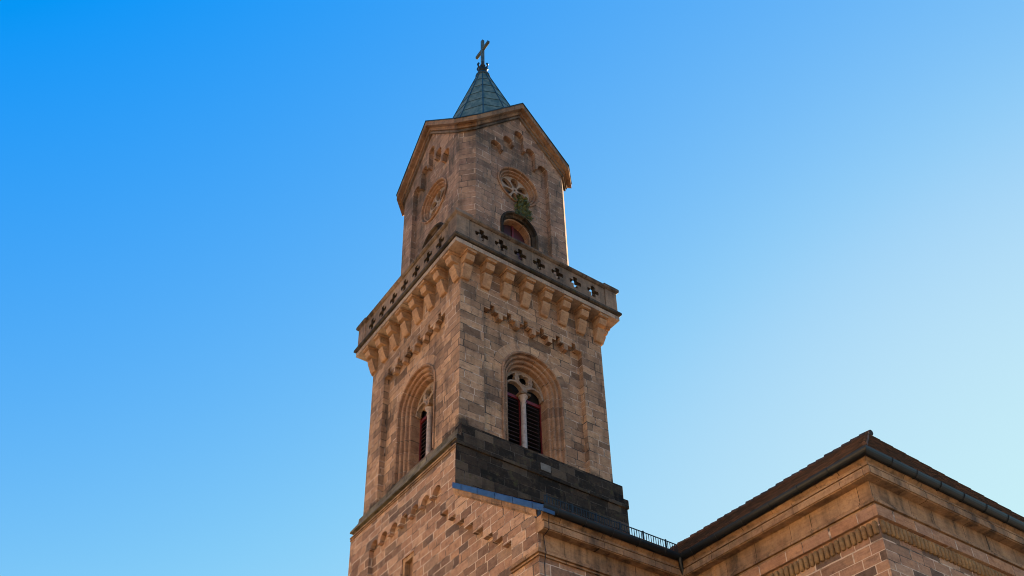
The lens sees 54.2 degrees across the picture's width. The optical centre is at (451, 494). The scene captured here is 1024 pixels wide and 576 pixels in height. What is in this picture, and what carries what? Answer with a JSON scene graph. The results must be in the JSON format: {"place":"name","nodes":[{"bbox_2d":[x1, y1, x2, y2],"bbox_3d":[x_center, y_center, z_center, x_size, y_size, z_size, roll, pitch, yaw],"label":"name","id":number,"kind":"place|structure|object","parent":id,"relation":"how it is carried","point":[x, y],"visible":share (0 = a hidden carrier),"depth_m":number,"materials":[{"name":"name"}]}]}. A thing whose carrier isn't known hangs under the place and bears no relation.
{"place":"outdoors","nodes":[
{"label":"outdoors","id":0,"kind":"place"},
{"bbox_2d":[0,0,1023,575],"label":"sky","id":1,"kind":"structure","parent":0,"point":[805,218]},
{"label":"ground","id":2,"kind":"structure","parent":0,"visible":0},
{"bbox_2d":[348,39,628,575],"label":"church tower","id":3,"kind":"structure","parent":2,"relation":"on","point":[484,327],"depth_m":39.65,"materials":[{"name":"stone"}]},
{"bbox_2d":[402,552,413,575],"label":"slit window","id":4,"kind":"structure","parent":3,"relation":"in","point":[407,562],"depth_m":34.73,"materials":[{"name":"stone"}]},
{"bbox_2d":[393,355,440,485],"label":"belfry window","id":5,"kind":"structure","parent":3,"relation":"in","point":[414,398],"depth_m":39.68,"materials":[{"name":"stone"}]},
{"bbox_2d":[422,222,442,248],"bbox_3d":[-0.779,-10.269,43.900,0.250,4.100,2.000,20,-37,-26],"label":"arched window","id":6,"kind":"structure","parent":3,"relation":"in","point":[438,225],"depth_m":45.02,"materials":[{"name":"stone"}]},
{"bbox_2d":[420,177,446,223],"bbox_3d":[-0.618,-13.459,46.054,0.550,2.260,2.260,20,-37,-26],"label":"rose window","id":7,"kind":"structure","parent":3,"relation":"in","point":[434,199],"depth_m":46.52,"materials":[{"name":"stone"}]},
{"bbox_2d":[497,166,537,206],"bbox_3d":[2.914,-13.846,45.371,2.260,2.260,0.550,20,-37,-26],"label":"rose window","id":8,"kind":"structure","parent":3,"relation":"in","point":[512,181],"depth_m":45.66,"materials":[{"name":"stone"}]},
{"bbox_2d":[500,211,538,268],"bbox_3d":[2.814,-10.576,43.340,2.000,4.100,0.690,20,-37,-26],"label":"arched window","id":9,"kind":"structure","parent":3,"relation":"in","point":[512,224],"depth_m":44.23,"materials":[{"name":"stone"}]},
{"bbox_2d":[513,194,533,221],"bbox_3d":[3.272,-12.790,44.470,1.176,1.372,0.380,20,-37,-26],"label":"plant","id":10,"kind":"object","parent":3,"relation":"attached to","point":[522,205],"depth_m":44.41,"materials":[{"name":"green plant"}]},
{"bbox_2d":[493,344,569,463],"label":"belfry window","id":11,"kind":"structure","parent":3,"relation":"in","point":[528,377],"depth_m":38.71,"materials":[{"name":"stone"}]},
{"bbox_2d":[452,430,1023,575],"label":"church building","id":12,"kind":"structure","parent":2,"relation":"on","point":[867,503],"depth_m":27.34,"materials":[{"name":"stone"}]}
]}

